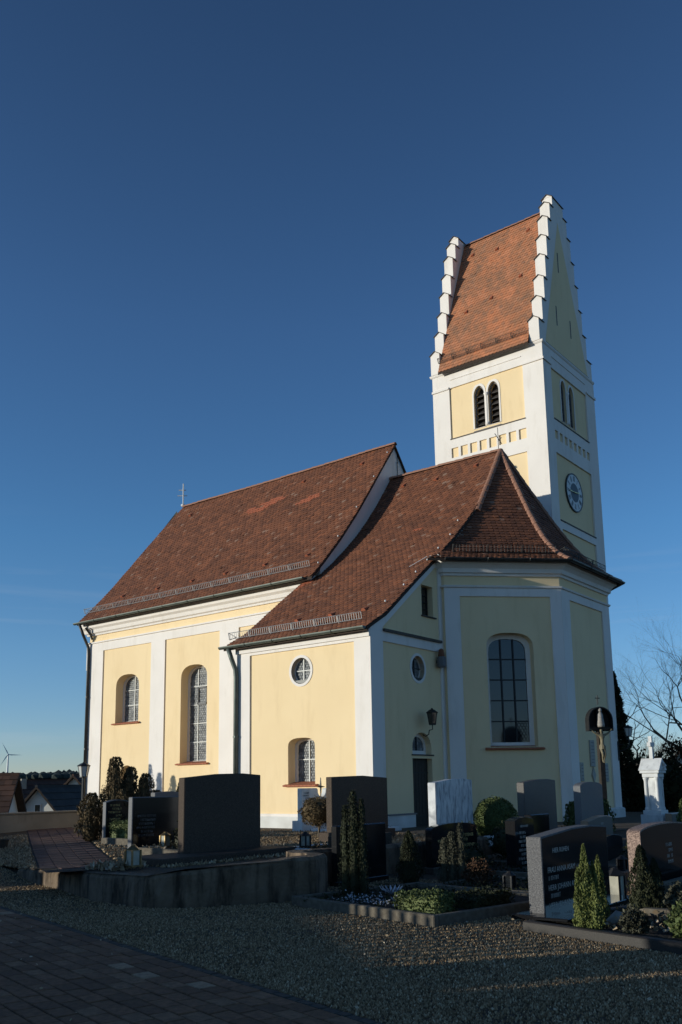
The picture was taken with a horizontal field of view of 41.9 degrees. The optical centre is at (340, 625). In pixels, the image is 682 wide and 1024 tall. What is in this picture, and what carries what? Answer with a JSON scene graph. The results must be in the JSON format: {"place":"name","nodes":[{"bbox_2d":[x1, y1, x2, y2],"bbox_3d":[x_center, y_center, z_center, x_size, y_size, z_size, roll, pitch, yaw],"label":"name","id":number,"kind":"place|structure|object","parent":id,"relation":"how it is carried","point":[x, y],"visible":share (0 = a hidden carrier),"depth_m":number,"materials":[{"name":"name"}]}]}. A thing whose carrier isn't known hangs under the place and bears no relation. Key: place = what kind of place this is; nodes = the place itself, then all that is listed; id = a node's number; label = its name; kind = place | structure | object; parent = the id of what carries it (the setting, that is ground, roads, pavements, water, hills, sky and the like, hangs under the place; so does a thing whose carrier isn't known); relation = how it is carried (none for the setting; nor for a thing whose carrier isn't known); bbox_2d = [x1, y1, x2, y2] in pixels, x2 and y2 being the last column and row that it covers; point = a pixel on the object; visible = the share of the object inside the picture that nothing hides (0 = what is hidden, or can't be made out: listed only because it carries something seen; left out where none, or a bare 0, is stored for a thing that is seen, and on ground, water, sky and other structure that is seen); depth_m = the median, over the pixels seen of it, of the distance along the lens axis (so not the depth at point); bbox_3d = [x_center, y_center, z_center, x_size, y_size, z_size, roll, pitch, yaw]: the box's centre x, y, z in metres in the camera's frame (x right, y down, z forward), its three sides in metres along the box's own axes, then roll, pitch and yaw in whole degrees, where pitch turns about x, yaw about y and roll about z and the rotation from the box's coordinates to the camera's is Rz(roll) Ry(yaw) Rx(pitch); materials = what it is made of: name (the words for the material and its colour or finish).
{"place":"outdoors","nodes":[
{"label":"outdoors","id":0,"kind":"place"},
{"bbox_2d":[27,827,138,872],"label":"path","id":1,"kind":"structure","parent":0,"point":[60,850],"depth_m":20.39,"materials":[{"name":"paving stone"}]},
{"bbox_2d":[0,906,382,1023],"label":"pavement","id":2,"kind":"structure","parent":0,"point":[90,979],"depth_m":7.20,"materials":[{"name":"stone"}]},
{"bbox_2d":[0,881,660,1020],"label":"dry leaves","id":3,"kind":"object","parent":2,"relation":"on","point":[481,1007],"visible":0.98,"depth_m":8.93,"materials":[{"name":"brown plant"}]},
{"bbox_2d":[2,764,638,778],"bbox_3d":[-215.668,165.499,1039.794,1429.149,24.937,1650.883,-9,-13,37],"label":"forest","id":4,"kind":"object","parent":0,"point":[63,774],"visible":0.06,"depth_m":1248.44,"materials":[{"name":"green plant"}]},
{"bbox_2d":[0,812,674,875],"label":"terrace","id":5,"kind":"structure","parent":0,"point":[630,820],"depth_m":20.14,"materials":[{"name":"grey gravel"}]},
{"bbox_2d":[77,762,89,829],"bbox_3d":[-7.783,5.233,26.843,0.408,2.265,0.353,-9,-13,37],"label":"lamp post","id":6,"kind":"object","parent":5,"relation":"on","point":[83,768],"visible":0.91,"depth_m":26.89,"materials":[{"name":"metal"}]},
{"bbox_2d":[101,837,127,845],"bbox_3d":[-4.752,5.284,21.696,1.800,0.270,1.300,-9,-13,37],"label":"grave plot","id":7,"kind":"object","parent":5,"relation":"on","point":[113,841],"visible":0.17,"depth_m":21.43,"materials":[{"name":"stone"}]},
{"bbox_2d":[109,819,127,838],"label":"box hedge","id":8,"kind":"object","parent":7,"relation":"on","point":[119,828],"visible":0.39,"depth_m":21.64,"materials":[{"name":"green plant"}]},
{"bbox_2d":[102,800,128,837],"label":"gravestone","id":9,"kind":"object","parent":5,"relation":"on","point":[113,810],"visible":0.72,"depth_m":22.40,"materials":[{"name":"grey stone"}]},
{"bbox_2d":[82,857,148,870],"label":"dry grass","id":10,"kind":"structure","parent":5,"relation":"on","point":[110,865],"depth_m":13.66,"materials":[{"name":"beige plant"}]},
{"bbox_2d":[73,756,160,841],"bbox_3d":[-5.689,4.567,23.227,2.329,2.332,1.277,-2,-10,5],"label":"juniper","id":11,"kind":"object","parent":5,"relation":"on","point":[91,819],"visible":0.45,"depth_m":23.07,"materials":[{"name":"green plant"}]},
{"bbox_2d":[123,844,141,867],"bbox_3d":[-3.181,3.510,13.631,0.256,0.340,0.256,-9,-13,37],"label":"grave lantern","id":12,"kind":"object","parent":5,"relation":"on","point":[133,855],"visible":1,"depth_m":13.59,"materials":[{"name":"gold metal"}]},
{"bbox_2d":[127,796,178,848],"bbox_3d":[-3.826,4.117,18.225,0.136,1.230,1.230,-9,-13,37],"label":"gravestone","id":13,"kind":"object","parent":5,"relation":"on","point":[151,820],"visible":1,"depth_m":18.10,"materials":[{"name":"grey stone"}]},
{"bbox_2d":[138,845,177,854],"bbox_3d":[-2.999,4.445,17.463,1.500,0.250,1.500,-9,-13,37],"label":"grave plot","id":14,"kind":"object","parent":5,"relation":"on","point":[149,851],"visible":0.21,"depth_m":16.98,"materials":[{"name":"stone"}]},
{"bbox_2d":[159,831,171,846],"bbox_3d":[-3.489,4.236,17.696,0.226,0.300,0.226,-9,-13,37],"label":"grave lantern","id":15,"kind":"object","parent":14,"relation":"on","point":[164,838],"visible":0.84,"depth_m":17.66,"materials":[{"name":"gold metal"}]},
{"bbox_2d":[151,791,178,796],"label":"gravestone","id":16,"kind":"object","parent":5,"relation":"on","point":[165,793],"visible":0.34,"depth_m":23.23,"materials":[{"name":"grey stone"}]},
{"bbox_2d":[0,829,425,869],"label":"gravel","id":17,"kind":"structure","parent":5,"relation":"on","point":[17,852],"depth_m":20.06,"materials":[{"name":"grey gravel"}]},
{"bbox_2d":[142,773,295,865],"bbox_3d":[-2.216,3.494,15.703,1.000,1.775,3.200,-9,-13,37],"label":"gravestone","id":18,"kind":"object","parent":5,"relation":"on","point":[218,816],"visible":0.73,"depth_m":15.84,"materials":[{"name":"stone"}]},
{"bbox_2d":[292,778,326,831],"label":"gravestone","id":19,"kind":"object","parent":5,"relation":"on","point":[303,795],"visible":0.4,"depth_m":24.46,"materials":[{"name":"stone"}]},
{"bbox_2d":[293,843,326,849],"bbox_3d":[-0.145,4.290,16.820,1.600,0.240,1.400,-9,-13,37],"label":"grave plot","id":20,"kind":"object","parent":5,"relation":"on","point":[298,848],"visible":0.06,"depth_m":17.00,"materials":[{"name":"stone"}]},
{"bbox_2d":[299,832,310,846],"bbox_3d":[-0.672,4.015,16.770,0.211,0.280,0.211,-9,-13,37],"label":"grave lantern","id":21,"kind":"object","parent":20,"relation":"on","point":[304,839],"visible":1,"depth_m":16.73,"materials":[{"name":"metal"}]},
{"bbox_2d":[295,840,327,848],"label":"ground cover","id":22,"kind":"object","parent":20,"relation":"on","point":[315,845],"visible":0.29,"depth_m":16.86,"materials":[{"name":"green plant"}]},
{"bbox_2d":[297,795,326,836],"bbox_3d":[-0.549,4.602,21.429,0.914,1.074,0.902,4,-11,-26],"label":"ball tree","id":23,"kind":"object","parent":5,"relation":"on","point":[313,809],"visible":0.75,"depth_m":21.19,"materials":[{"name":"brown plant"}]},
{"bbox_2d":[73,194,625,827],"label":"church","id":24,"kind":"structure","parent":5,"relation":"on","point":[287,636],"depth_m":33.16,"materials":[{"name":"yellow paint"}]},
{"bbox_2d":[111,675,139,724],"bbox_3d":[-9.105,3.170,38.473,1.790,2.160,0.605,-9,-13,37],"label":"window","id":25,"kind":"structure","parent":24,"relation":"in","point":[131,684],"depth_m":38.86,"materials":[{"name":"grey glass"}]},
{"bbox_2d":[175,665,208,764],"bbox_3d":[-5.803,3.552,35.766,1.830,4.010,0.605,-9,-13,37],"label":"window","id":26,"kind":"structure","parent":24,"relation":"in","point":[197,679],"depth_m":36.12,"materials":[{"name":"grey glass"}]},
{"bbox_2d":[282,738,317,786],"bbox_3d":[-1.094,4.085,26.709,1.300,1.450,0.555,-9,-13,37],"label":"window","id":27,"kind":"structure","parent":24,"relation":"in","point":[304,748],"depth_m":27.00,"materials":[{"name":"grey glass"}]},
{"bbox_2d":[295,658,309,683],"bbox_3d":[-1.161,1.376,27.148,0.770,0.800,0.180,-9,-13,37],"label":"window","id":28,"kind":"structure","parent":24,"relation":"in","point":[302,669],"depth_m":27.23,"materials":[{"name":"glass"}]},
{"bbox_2d":[412,657,421,680],"bbox_3d":[2.292,1.316,27.456,0.180,0.770,0.720,-9,-13,37],"label":"window","id":29,"kind":"structure","parent":24,"relation":"in","point":[415,664],"depth_m":27.61,"materials":[{"name":"grey glass"}]},
{"bbox_2d":[412,758,428,825],"bbox_3d":[2.361,5.166,26.887,0.164,2.300,1.080,-9,-13,37],"label":"door","id":30,"kind":"structure","parent":24,"relation":"in","point":[420,773],"depth_m":26.99,"materials":[{"name":"brown wood"}]},
{"bbox_2d":[412,733,433,755],"bbox_3d":[2.390,3.607,27.150,0.270,0.700,1.200,-9,-13,37],"label":"window","id":31,"kind":"structure","parent":24,"relation":"in","point":[418,746],"depth_m":27.31,"materials":[{"name":"white paint"}]},
{"bbox_2d":[421,587,436,618],"bbox_3d":[2.690,-0.755,28.376,0.290,1.030,0.820,-9,-13,37],"label":"window","id":32,"kind":"structure","parent":24,"relation":"in","point":[423,590],"depth_m":28.56,"materials":[{"name":"black glass"}]},
{"bbox_2d":[423,708,437,736],"bbox_3d":[2.706,2.930,27.062,0.572,0.863,0.353,-9,-13,37],"label":"wall lantern","id":33,"kind":"object","parent":24,"relation":"attached to","point":[432,715],"depth_m":26.94,"materials":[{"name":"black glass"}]},
{"bbox_2d":[436,649,445,667],"bbox_3d":[3.175,1.019,28.256,0.277,0.600,0.315,5,-12,-29],"label":"wall box","id":34,"kind":"object","parent":24,"relation":"attached to","point":[441,660],"visible":1,"depth_m":28.13,"materials":[{"name":"grey metal"}]},
{"bbox_2d":[472,379,501,431],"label":"belfry window","id":35,"kind":"structure","parent":24,"relation":"in","point":[483,408],"depth_m":40.06,"materials":[{"name":"white paint"}]},
{"bbox_2d":[485,634,544,749],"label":"window","id":36,"kind":"structure","parent":24,"relation":"in","point":[508,656],"depth_m":28.96,"materials":[{"name":"glass"}]},
{"bbox_2d":[559,379,575,430],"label":"belfry window","id":37,"kind":"structure","parent":24,"relation":"in","point":[567,394],"depth_m":40.11,"materials":[{"name":"white paint"}]},
{"bbox_2d":[617,725,632,760],"bbox_3d":[10.081,4.119,31.494,0.578,1.253,0.339,1,-10,-11],"label":"wall lantern","id":38,"kind":"object","parent":24,"relation":"attached to","point":[628,730],"depth_m":31.50,"materials":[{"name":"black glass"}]},
{"bbox_2d":[311,826,401,831],"bbox_3d":[0.420,5.595,24.158,1.750,0.250,1.800,-9,-13,37],"label":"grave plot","id":39,"kind":"object","parent":5,"relation":"on","point":[397,828],"visible":0.1,"depth_m":24.01,"materials":[{"name":"stone"}]},
{"bbox_2d":[319,776,394,841],"bbox_3d":[0.396,4.262,20.544,0.410,1.595,2.370,-9,-13,37],"label":"gravestone","id":40,"kind":"object","parent":5,"relation":"on","point":[371,791],"visible":0.45,"depth_m":20.51,"materials":[{"name":"stone"}]},
{"bbox_2d":[328,832,391,847],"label":"gravestone","id":41,"kind":"object","parent":5,"relation":"on","point":[388,837],"visible":0.19,"depth_m":17.47,"materials":[{"name":"stone"}]},
{"bbox_2d":[428,779,472,826],"bbox_3d":[2.412,4.093,19.469,0.200,1.485,1.540,-9,-13,37],"label":"gravestone","id":42,"kind":"object","parent":5,"relation":"on","point":[449,800],"visible":0.71,"depth_m":19.32,"materials":[{"name":"stone"}]},
{"bbox_2d":[473,796,518,835],"bbox_3d":[3.548,4.427,20.496,1.088,1.060,1.072,-9,-13,37],"label":"box ball","id":43,"kind":"object","parent":5,"relation":"on","point":[489,814],"visible":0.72,"depth_m":20.21,"materials":[{"name":"green plant"}]},
{"bbox_2d":[516,779,558,829],"bbox_3d":[4.911,4.590,22.236,0.360,1.510,1.930,-9,-13,37],"label":"gravestone","id":44,"kind":"object","parent":5,"relation":"on","point":[536,796],"visible":0.46,"depth_m":22.13,"materials":[{"name":"grey stone"}]},
{"bbox_2d":[561,798,615,831],"bbox_3d":[6.109,4.566,21.874,1.361,1.192,0.897,1,-10,-11],"label":"yew","id":45,"kind":"object","parent":5,"relation":"on","point":[570,812],"visible":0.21,"depth_m":21.79,"materials":[{"name":"green plant"}]},
{"bbox_2d":[585,695,613,815],"bbox_3d":[7.255,3.826,24.720,0.720,3.820,0.355,1,-10,-10],"label":"crucifix","id":46,"kind":"object","parent":5,"relation":"on","point":[599,720],"visible":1,"depth_m":24.83,"materials":[{"name":"brown wood"}]},
{"bbox_2d":[0,830,681,1023],"bbox_3d":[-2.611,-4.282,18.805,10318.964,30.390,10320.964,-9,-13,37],"label":"ground","id":47,"kind":"structure","parent":0,"point":[623,833],"depth_m":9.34,"materials":[{"name":"grey gravel"}]},
{"bbox_2d":[0,773,26,812],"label":"house","id":48,"kind":"structure","parent":47,"relation":"on","point":[12,799],"depth_m":54.64,"materials":[{"name":"brown"}]},
{"bbox_2d":[21,779,67,798],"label":"house","id":49,"kind":"structure","parent":47,"relation":"on","point":[28,786],"depth_m":95.95,"materials":[{"name":"brown tile"}]},
{"bbox_2d":[0,810,101,832],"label":"churchyard wall","id":50,"kind":"structure","parent":47,"relation":"on","point":[16,821],"depth_m":28.22,"materials":[{"name":"concrete"}]},
{"bbox_2d":[25,784,81,811],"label":"house","id":51,"kind":"structure","parent":47,"relation":"on","point":[45,797],"depth_m":71.32,"materials":[{"name":"white"}]},
{"bbox_2d":[63,774,81,784],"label":"house","id":52,"kind":"structure","parent":47,"relation":"on","point":[74,779],"depth_m":85.25,"materials":[{"name":"white paint"}]},
{"bbox_2d":[17,836,495,908],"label":"retaining wall","id":53,"kind":"structure","parent":47,"relation":"on","point":[300,872],"depth_m":12.65,"materials":[{"name":"concrete"}]},
{"bbox_2d":[395,830,425,883],"bbox_3d":[1.117,3.834,14.594,0.507,0.970,0.553,-9,-13,37],"label":"conifer","id":54,"kind":"object","parent":47,"relation":"on","point":[409,871],"visible":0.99,"depth_m":14.52,"materials":[{"name":"green plant"}]},
{"bbox_2d":[292,882,529,926],"bbox_3d":[1.132,3.796,12.036,2.450,0.280,2.750,8,-13,-39],"label":"grave plot","id":55,"kind":"object","parent":47,"relation":"on","point":[461,915],"visible":0.36,"depth_m":11.14,"materials":[{"name":"stone"}]},
{"bbox_2d":[337,790,370,897],"bbox_3d":[0.193,3.141,12.663,0.500,1.621,0.359,1,-10,-9],"label":"thuja","id":56,"kind":"object","parent":55,"relation":"on","point":[354,867],"visible":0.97,"depth_m":12.59,"materials":[{"name":"green plant"}]},
{"bbox_2d":[330,822,387,886],"bbox_3d":[0.317,3.926,15.103,0.180,1.115,1.420,-9,-13,37],"label":"gravestone","id":57,"kind":"object","parent":55,"relation":"on","point":[376,845],"visible":0.41,"depth_m":15.27,"materials":[{"name":"stone"}]},
{"bbox_2d":[332,889,396,906],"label":"pale flowers","id":58,"kind":"object","parent":55,"relation":"on","point":[350,895],"visible":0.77,"depth_m":11.72,"materials":[{"name":"white plant"}]},
{"bbox_2d":[303,880,511,908],"bbox_3d":[0.946,3.669,12.183,2.243,0.164,2.037,-9,-13,37],"label":"ground cover","id":59,"kind":"object","parent":55,"relation":"on","point":[327,897],"visible":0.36,"depth_m":12.27,"materials":[{"name":"green plant"}]},
{"bbox_2d":[393,888,457,913],"bbox_3d":[1.027,3.353,10.877,0.748,0.346,0.580,-9,-13,37],"label":"box hedge","id":60,"kind":"object","parent":55,"relation":"on","point":[433,901],"visible":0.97,"depth_m":10.71,"materials":[{"name":"green plant"}]},
{"bbox_2d":[453,885,515,908],"bbox_3d":[1.811,3.475,11.381,0.520,0.299,1.041,-9,-13,37],"label":"box hedge","id":61,"kind":"object","parent":55,"relation":"on","point":[483,897],"visible":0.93,"depth_m":11.19,"materials":[{"name":"green plant"}]},
{"bbox_2d":[422,822,477,874],"bbox_3d":[2.126,4.297,16.971,0.260,1.070,1.770,-9,-13,37],"label":"gravestone","id":62,"kind":"object","parent":47,"relation":"on","point":[435,834],"visible":0.47,"depth_m":16.51,"materials":[{"name":"stone"}]},
{"bbox_2d":[435,822,467,882],"bbox_3d":[1.779,3.699,14.339,0.516,1.067,0.346,-9,-13,37],"label":"shrub","id":63,"kind":"object","parent":47,"relation":"on","point":[451,869],"visible":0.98,"depth_m":14.29,"materials":[{"name":"green plant"}]},
{"bbox_2d":[457,840,492,877],"bbox_3d":[2.251,4.062,15.340,0.640,0.720,0.695,6,-12,-32],"label":"shrub","id":64,"kind":"object","parent":47,"relation":"on","point":[471,852],"visible":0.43,"depth_m":15.20,"materials":[{"name":"green plant"}]},
{"bbox_2d":[428,875,528,892],"bbox_3d":[2.552,4.061,13.602,1.800,0.270,1.700,-9,-13,37],"label":"grave plot","id":65,"kind":"object","parent":47,"relation":"on","point":[515,890],"visible":0.09,"depth_m":13.71,"materials":[{"name":"soil"}]},
{"bbox_2d":[460,856,495,885],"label":"shrub","id":66,"kind":"object","parent":65,"relation":"on","point":[474,865],"visible":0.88,"depth_m":13.69,"materials":[{"name":"orange plant"}]},
{"bbox_2d":[441,873,528,889],"bbox_3d":[2.547,3.910,13.632,1.617,0.147,1.534,-9,-13,37],"label":"ground cover","id":67,"kind":"object","parent":65,"relation":"on","point":[499,883],"visible":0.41,"depth_m":13.53,"materials":[{"name":"green plant"}]},
{"bbox_2d":[502,871,516,889],"bbox_3d":[2.451,3.699,12.968,0.196,0.260,0.196,-9,-13,37],"label":"grave lantern","id":68,"kind":"object","parent":65,"relation":"on","point":[508,879],"visible":0.88,"depth_m":12.93,"materials":[{"name":"metal"}]},
{"bbox_2d":[434,860,527,877],"bbox_3d":[2.995,4.490,16.146,1.900,0.270,1.900,-9,-13,37],"label":"grave plot","id":69,"kind":"object","parent":47,"relation":"on","point":[517,873],"visible":0.16,"depth_m":15.76,"materials":[{"name":"stone"}]},
{"bbox_2d":[504,817,533,868],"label":"gravestone","id":70,"kind":"object","parent":69,"relation":"on","point":[518,830],"visible":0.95,"depth_m":16.20,"materials":[{"name":"stone"}]},
{"bbox_2d":[486,820,505,859],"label":"shrub","id":71,"kind":"object","parent":47,"relation":"on","point":[499,842],"visible":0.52,"depth_m":17.79,"materials":[{"name":"green plant"}]},
{"bbox_2d":[524,813,549,834],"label":"gravestone","id":72,"kind":"object","parent":47,"relation":"on","point":[541,822],"visible":0.23,"depth_m":18.64,"materials":[{"name":"stone"}]},
{"bbox_2d":[512,825,634,919],"bbox_3d":[3.051,3.212,11.536,0.660,1.195,2.400,-9,-13,37],"label":"gravestone","id":73,"kind":"object","parent":47,"relation":"on","point":[553,858],"visible":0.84,"depth_m":11.11,"materials":[{"name":"stone"}]},
{"bbox_2d":[526,864,629,879],"bbox_3d":[4.365,4.381,15.714,1.800,0.250,1.300,-9,-13,37],"label":"grave plot","id":74,"kind":"object","parent":47,"relation":"on","point":[626,873],"visible":0.09,"depth_m":15.17,"materials":[{"name":"stone"}]},
{"bbox_2d":[616,855,627,870],"bbox_3d":[4.786,4.039,15.175,0.196,0.260,0.196,-9,-13,37],"label":"grave lantern","id":75,"kind":"object","parent":74,"relation":"on","point":[621,862],"visible":0.91,"depth_m":15.14,"materials":[{"name":"metal"}]},
{"bbox_2d":[573,782,603,824],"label":"gravestone","id":76,"kind":"object","parent":47,"relation":"on","point":[588,799],"visible":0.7,"depth_m":20.53,"materials":[{"name":"grey stone"}]},
{"bbox_2d":[581,815,612,833],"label":"gravestone","id":77,"kind":"object","parent":47,"relation":"on","point":[606,821],"visible":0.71,"depth_m":18.58,"materials":[{"name":"beige stone"}]},
{"bbox_2d":[523,904,681,954],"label":"grave plot","id":78,"kind":"object","parent":47,"relation":"on","point":[659,940],"visible":0.33,"depth_m":9.16,"materials":[{"name":"stone"}]},
{"bbox_2d":[533,912,573,922],"bbox_3d":[2.441,3.262,9.982,0.420,0.035,0.450,-9,-13,37],"label":"stone tablet","id":79,"kind":"object","parent":78,"relation":"on","point":[558,917],"visible":0.76,"depth_m":9.89,"materials":[{"name":"stone"}]},
{"bbox_2d":[571,843,605,929],"bbox_3d":[2.635,2.841,9.560,0.352,0.997,0.247,-3,-10,10],"label":"conifer","id":80,"kind":"object","parent":78,"relation":"on","point":[588,908],"visible":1,"depth_m":9.51,"materials":[{"name":"green plant"}]},
{"bbox_2d":[594,854,610,925],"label":"conifer","id":81,"kind":"object","parent":78,"relation":"on","point":[601,885],"visible":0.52,"depth_m":9.82,"materials":[{"name":"green plant"}]},
{"bbox_2d":[552,897,671,933],"bbox_3d":[3.872,3.256,10.037,2.230,0.161,2.440,-9,-13,37],"label":"ground cover","id":82,"kind":"object","parent":78,"relation":"on","point":[616,903],"visible":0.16,"depth_m":9.73,"materials":[{"name":"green plant"}]},
{"bbox_2d":[609,867,626,894],"bbox_3d":[3.882,3.632,12.608,0.317,0.420,0.317,-9,-13,37],"label":"grave lantern","id":83,"kind":"object","parent":78,"relation":"on","point":[617,882],"visible":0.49,"depth_m":12.54,"materials":[{"name":"metal"}]},
{"bbox_2d":[606,910,634,925],"bbox_3d":[3.032,3.147,9.601,0.346,0.192,0.134,0,-10,-3],"label":"rock","id":84,"kind":"object","parent":78,"relation":"on","point":[612,919],"visible":0.31,"depth_m":9.56,"materials":[{"name":"grey stone"}]},
{"bbox_2d":[617,903,651,933],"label":"bush","id":85,"kind":"object","parent":78,"relation":"on","point":[641,923],"visible":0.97,"depth_m":9.14,"materials":[{"name":"green plant"}]},
{"bbox_2d":[603,906,671,931],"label":"fallen leaves","id":86,"kind":"object","parent":78,"relation":"on","point":[655,927],"visible":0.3,"depth_m":9.52,"materials":[{"name":"brown plant"}]},
{"bbox_2d":[626,844,667,908],"bbox_3d":[3.628,3.067,10.628,0.494,0.920,0.406,-1,-10,-2],"label":"conifer","id":87,"kind":"object","parent":78,"relation":"on","point":[648,889],"visible":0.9,"depth_m":10.55,"materials":[{"name":"green plant"}]},
{"bbox_2d":[643,907,669,916],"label":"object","id":88,"kind":"structure","parent":78,"relation":"on","point":[650,910],"depth_m":10.30,"materials":[{"name":"beige stone"}]},
{"bbox_2d":[662,880,681,915],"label":"bush","id":89,"kind":"object","parent":78,"relation":"on","point":[674,892],"visible":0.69,"depth_m":10.07,"materials":[{"name":"green plant"}]},
{"bbox_2d":[664,900,681,938],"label":"bush","id":90,"kind":"object","parent":78,"relation":"on","point":[673,922],"visible":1,"depth_m":8.99,"materials":[{"name":"green plant"}]},
{"bbox_2d":[606,834,622,860],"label":"gravestone","id":91,"kind":"object","parent":47,"relation":"on","point":[614,844],"visible":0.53,"depth_m":17.02,"materials":[{"name":"stone"}]},
{"bbox_2d":[613,670,644,811],"bbox_3d":[12.402,5.244,39.762,2.191,6.590,2.120,-9,-13,37],"label":"spruce tree","id":92,"kind":"object","parent":47,"relation":"on","point":[627,762],"visible":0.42,"depth_m":39.25,"materials":[{"name":"green plant"}]},
{"bbox_2d":[614,600,681,748],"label":"bare tree","id":93,"kind":"object","parent":47,"relation":"on","point":[669,715],"visible":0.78,"depth_m":47.51,"materials":[{"name":"brown plant"}]},
{"bbox_2d":[623,687,677,757],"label":"bare tree","id":94,"kind":"object","parent":47,"relation":"on","point":[637,755],"visible":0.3,"depth_m":43.06,"materials":[{"name":"brown plant"}]},
{"bbox_2d":[624,749,679,811],"bbox_3d":[13.906,7.064,39.382,3.025,3.378,3.061,5,-12,-30],"label":"evergreen shrub","id":95,"kind":"object","parent":47,"relation":"on","point":[639,790],"visible":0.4,"depth_m":38.79,"materials":[{"name":"green plant"}]},
{"bbox_2d":[638,736,667,823],"bbox_3d":[7.910,4.023,22.456,0.618,2.468,0.607,-9,-13,37],"label":"grave monument","id":96,"kind":"object","parent":47,"relation":"on","point":[652,769],"visible":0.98,"depth_m":22.33,"materials":[{"name":"stone"}]},
{"bbox_2d":[627,822,681,890],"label":"gravestone","id":97,"kind":"object","parent":47,"relation":"on","point":[660,843],"visible":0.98,"depth_m":13.59,"materials":[{"name":"pink stone"}]},
{"bbox_2d":[654,733,681,768],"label":"shrub","id":98,"kind":"object","parent":47,"relation":"on","point":[677,748],"visible":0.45,"depth_m":39.80,"materials":[{"name":"green plant"}]},
{"bbox_2d":[660,876,681,896],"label":"grave plot","id":99,"kind":"object","parent":47,"relation":"on","point":[667,884],"visible":0.08,"depth_m":12.93,"materials":[{"name":"stone"}]},
{"bbox_2d":[665,812,679,821],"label":"gravestone","id":100,"kind":"object","parent":47,"relation":"on","point":[670,817],"visible":0.31,"depth_m":21.49,"materials":[{"name":"beige stone"}]},
{"bbox_2d":[664,761,681,811],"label":"evergreen shrub","id":101,"kind":"object","parent":47,"relation":"on","point":[675,786],"visible":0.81,"depth_m":37.77,"materials":[{"name":"green plant"}]},
{"bbox_2d":[676,798,681,821],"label":"conifer","id":102,"kind":"object","parent":47,"relation":"on","point":[679,814],"visible":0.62,"depth_m":20.32,"materials":[{"name":"green plant"}]},
{"bbox_2d":[0,0,681,773],"label":"sky","id":103,"kind":"structure","parent":0,"point":[227,227],"materials":[{"name":"blue"}]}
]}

